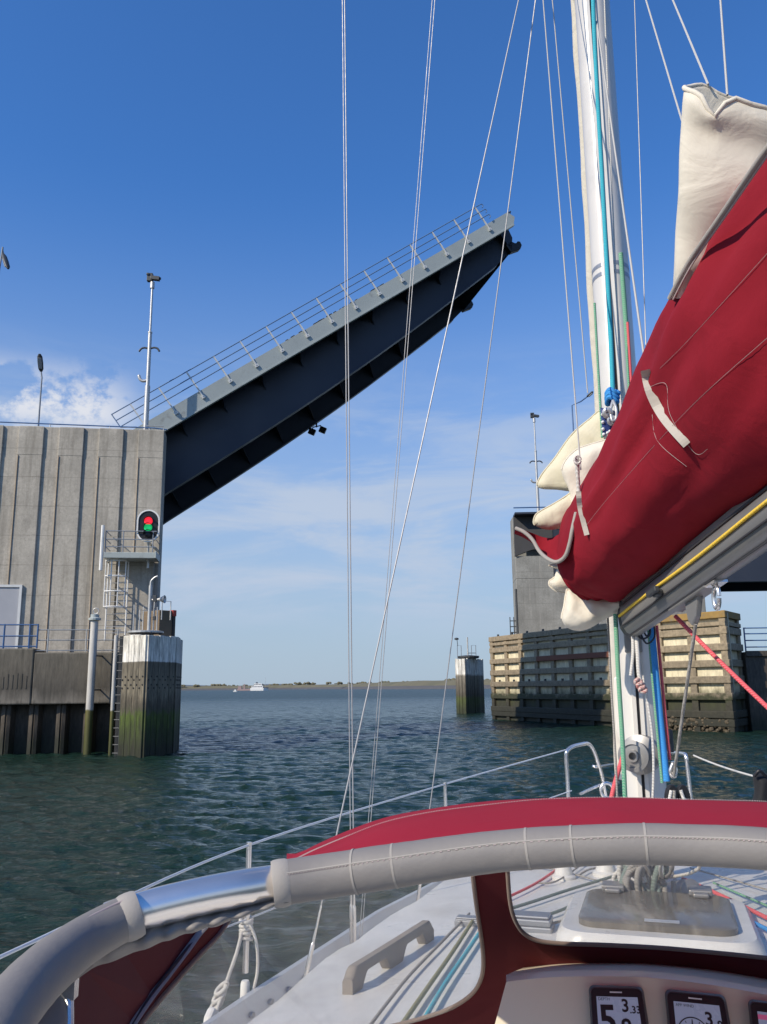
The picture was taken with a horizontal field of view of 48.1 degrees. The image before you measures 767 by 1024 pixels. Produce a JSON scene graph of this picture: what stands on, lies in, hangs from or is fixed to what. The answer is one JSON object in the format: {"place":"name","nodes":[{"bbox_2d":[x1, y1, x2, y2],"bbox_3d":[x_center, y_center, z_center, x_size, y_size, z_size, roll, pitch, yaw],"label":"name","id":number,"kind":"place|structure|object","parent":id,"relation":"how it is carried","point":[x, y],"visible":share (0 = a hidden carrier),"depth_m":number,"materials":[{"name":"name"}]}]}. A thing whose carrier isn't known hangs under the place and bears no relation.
{"place":"outdoors","nodes":[
{"label":"outdoors","id":0,"kind":"place"},
{"bbox_2d":[181,679,490,688],"bbox_3d":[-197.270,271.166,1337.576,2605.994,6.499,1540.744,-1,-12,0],"label":"shore","id":1,"kind":"structure","parent":0,"point":[431,683],"depth_m":1064.38,"materials":[{"name":"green plant"}]},
{"bbox_2d":[181,678,486,686],"bbox_3d":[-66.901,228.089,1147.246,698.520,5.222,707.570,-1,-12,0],"label":"undergrowth","id":2,"kind":"object","parent":1,"relation":"on","point":[307,683],"visible":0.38,"depth_m":1146.32,"materials":[{"name":"green plant"}]},
{"bbox_2d":[181,685,490,689],"bbox_3d":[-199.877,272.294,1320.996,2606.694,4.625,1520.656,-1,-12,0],"label":"shore stones","id":3,"kind":"object","parent":1,"relation":"on","point":[424,687],"visible":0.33,"depth_m":979.89,"materials":[{"name":"stone"}]},
{"bbox_2d":[0,689,766,1023],"bbox_3d":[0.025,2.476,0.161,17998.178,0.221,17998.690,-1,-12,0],"label":"water","id":4,"kind":"structure","parent":0,"point":[80,833],"depth_m":20.54,"materials":[{"name":"teal liquid"}]},
{"bbox_2d":[0,704,115,754],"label":"sheet piling","id":5,"kind":"object","parent":4,"relation":"in","point":[41,728],"visible":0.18,"depth_m":33.59,"materials":[{"name":"black metal"}]},
{"bbox_2d":[0,648,118,704],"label":"quay wall","id":6,"kind":"structure","parent":5,"relation":"on","point":[28,676],"depth_m":33.39,"materials":[{"name":"concrete"}]},
{"bbox_2d":[0,624,38,647],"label":"blue railing","id":7,"kind":"object","parent":6,"relation":"on","point":[28,636],"visible":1,"depth_m":33.64,"materials":[{"name":"metal"}]},
{"bbox_2d":[35,629,120,651],"bbox_3d":[-12.047,5.088,33.945,3.200,0.900,0.059,1,-12,-8],"label":"quay railing","id":8,"kind":"object","parent":6,"relation":"on","point":[48,640],"visible":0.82,"depth_m":33.92,"materials":[{"name":"grey metal"}]},
{"bbox_2d":[0,425,166,651],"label":"bridge pier","id":9,"kind":"structure","parent":6,"relation":"on","point":[66,493],"depth_m":36.14,"materials":[{"name":"concrete"}]},
{"bbox_2d":[0,247,9,268],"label":"street lamp","id":10,"kind":"object","parent":9,"relation":"on","point":[3,257],"visible":1,"depth_m":44.30,"materials":[{"name":"grey metal"}]},
{"bbox_2d":[0,585,22,647],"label":"door","id":11,"kind":"structure","parent":9,"relation":"in","point":[10,595],"depth_m":35.06,"materials":[{"name":"grey paint"}]},
{"bbox_2d":[37,354,43,425],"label":"street lamp","id":12,"kind":"object","parent":9,"relation":"on","point":[40,362],"visible":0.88,"depth_m":46.16,"materials":[{"name":"grey metal"}]},
{"bbox_2d":[0,421,166,429],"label":"parapet rail","id":13,"kind":"object","parent":9,"relation":"on","point":[152,427],"visible":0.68,"depth_m":37.55,"materials":[{"name":"grey metal"}]},
{"bbox_2d":[99,525,159,570],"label":"signal platform","id":14,"kind":"structure","parent":9,"relation":"attached to","point":[139,556],"depth_m":35.07,"materials":[{"name":"grey paint"}]},
{"bbox_2d":[103,559,128,639],"bbox_3d":[-10.969,3.598,35.120,0.901,3.276,0.808,1,-12,-8],"label":"caged ladder","id":15,"kind":"object","parent":14,"relation":"hanging from","point":[117,589],"visible":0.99,"depth_m":35.22,"materials":[{"name":"grey metal"}]},
{"bbox_2d":[136,510,159,567],"bbox_3d":[-9.889,1.145,35.719,0.925,2.380,1.270,6,-13,-31],"label":"traffic signal","id":16,"kind":"object","parent":14,"relation":"attached to","point":[148,520],"visible":0.99,"depth_m":35.45,"materials":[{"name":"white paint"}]},
{"bbox_2d":[137,273,160,428],"bbox_3d":[-10.585,-7.212,38.840,0.997,7.674,0.400,-1,-12,0],"label":"camera pole","id":17,"kind":"object","parent":9,"relation":"on","point":[151,277],"visible":0.94,"depth_m":38.74,"materials":[{"name":"metal"}]},
{"bbox_2d":[111,204,521,524],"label":"bridge leaf","id":18,"kind":"object","parent":9,"relation":"on","point":[227,429],"visible":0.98,"depth_m":43.53,"materials":[{"name":"blue paint"}]},
{"bbox_2d":[83,608,102,754],"bbox_3d":[-11.242,7.239,33.126,0.468,7.050,0.844,-1,-12,0],"label":"gauge pipe","id":19,"kind":"object","parent":6,"relation":"attached to","point":[94,618],"visible":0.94,"depth_m":32.98,"materials":[{"name":"grey metal"}]},
{"bbox_2d":[118,635,182,757],"bbox_3d":[-8.785,8.054,33.195,1.554,6.432,4.045,-3,-12,9],"label":"fender pile","id":20,"kind":"object","parent":4,"relation":"in","point":[150,706],"visible":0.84,"depth_m":31.97,"materials":[{"name":"metal"}]},
{"bbox_2d":[108,635,124,755],"bbox_3d":[-9.971,7.374,32.280,0.446,5.424,0.535,-1,-12,0],"label":"pile ladder","id":21,"kind":"object","parent":20,"relation":"attached to","point":[113,695],"visible":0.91,"depth_m":32.26,"materials":[{"name":"metal"}]},
{"bbox_2d":[127,575,163,634],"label":"pile platform","id":22,"kind":"structure","parent":20,"relation":"on","point":[148,631],"depth_m":33.01,"materials":[{"name":"metal"}]},
{"bbox_2d":[152,595,165,634],"bbox_3d":[-8.805,4.046,33.486,0.563,1.596,0.320,-2,-12,8],"label":"fog horn","id":23,"kind":"object","parent":22,"relation":"attached to","point":[162,599],"visible":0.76,"depth_m":33.58,"materials":[{"name":"silver metal"}]},
{"bbox_2d":[143,601,176,636],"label":"fender block","id":24,"kind":"structure","parent":20,"relation":"attached to","point":[166,622],"depth_m":34.71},
{"bbox_2d":[237,684,249,690],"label":"barge","id":25,"kind":"object","parent":4,"relation":"on","point":[240,688],"visible":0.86,"depth_m":938.52,"materials":[{"name":"metal"}]},
{"bbox_2d":[250,682,267,690],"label":"ferry","id":26,"kind":"object","parent":4,"relation":"on","point":[257,686],"visible":0.98,"depth_m":879.53,"materials":[{"name":"metal"}]},
{"bbox_2d":[0,0,766,1023],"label":"sailing yacht","id":27,"kind":"object","parent":4,"relation":"on","point":[520,912],"visible":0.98,"depth_m":2.50,"materials":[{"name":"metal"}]},
{"bbox_2d":[209,915,258,1010],"bbox_3d":[-0.626,1.866,3.507,0.093,0.364,0.253,-10,-15,39],"label":"tied rope","id":28,"kind":"object","parent":27,"relation":"attached to","point":[218,998],"visible":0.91,"depth_m":3.55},
{"bbox_2d":[514,144,766,602],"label":"sail cover","id":29,"kind":"object","parent":27,"relation":"on","point":[679,463],"visible":0.94,"depth_m":2.67,"materials":[{"name":"red fabric"}]},
{"bbox_2d":[533,83,766,630],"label":"mainsail","id":30,"kind":"object","parent":29,"relation":"in","point":[723,139],"visible":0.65,"depth_m":2.51,"materials":[{"name":"fabric"}]},
{"bbox_2d":[611,865,675,892],"bbox_3d":[1.102,1.538,3.597,0.265,0.225,0.148,-1,-12,0],"label":"rope bundle","id":31,"kind":"object","parent":27,"relation":"on","point":[641,875],"visible":0.52,"depth_m":3.56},
{"bbox_2d":[752,769,766,801],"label":"rope bag","id":32,"kind":"object","parent":27,"relation":"hanging from","point":[760,783],"visible":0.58,"depth_m":5.55,"materials":[{"name":"black fabric"}]},
{"bbox_2d":[454,637,484,713],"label":"mooring dolphin","id":33,"kind":"object","parent":4,"relation":"in","point":[469,672],"visible":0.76,"depth_m":78.19,"materials":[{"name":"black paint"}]},
{"bbox_2d":[509,517,705,634],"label":"bridge pier","id":34,"kind":"structure","parent":4,"relation":"in","point":[538,601],"depth_m":67.93,"materials":[{"name":"concrete"}]},
{"bbox_2d":[529,413,542,511],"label":"camera pole","id":35,"kind":"object","parent":34,"relation":"on","point":[532,415],"visible":0.94,"depth_m":71.10,"materials":[{"name":"metal"}]},
{"bbox_2d":[513,507,766,591],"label":"bridge span","id":36,"kind":"object","parent":34,"relation":"on","point":[751,576],"visible":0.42,"depth_m":68.68,"materials":[{"name":"metal"}]},
{"bbox_2d":[571,391,592,430],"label":"street lamp","id":37,"kind":"object","parent":36,"relation":"on","point":[590,394],"visible":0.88,"depth_m":79.29,"materials":[{"name":"grey metal"}]},
{"bbox_2d":[489,610,748,731],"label":"timber fender","id":38,"kind":"object","parent":4,"relation":"in","point":[559,675],"visible":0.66,"depth_m":51.88,"materials":[{"name":"wood"}]},
{"bbox_2d":[668,716,729,731],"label":"stone dump","id":39,"kind":"object","parent":4,"relation":"in","point":[691,727],"visible":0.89,"depth_m":44.43,"materials":[{"name":"grey stone"}]},
{"bbox_2d":[742,651,766,730],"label":"landing wall","id":40,"kind":"structure","parent":4,"relation":"in","point":[755,668],"depth_m":45.08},
{"bbox_2d":[743,627,766,650],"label":"landing railing","id":41,"kind":"object","parent":40,"relation":"on","point":[744,633],"visible":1,"depth_m":45.61,"materials":[{"name":"blue metal"}]},
{"bbox_2d":[0,0,766,685],"label":"sky","id":42,"kind":"structure","parent":0,"point":[196,146],"materials":[{"name":"blue"}]}
]}

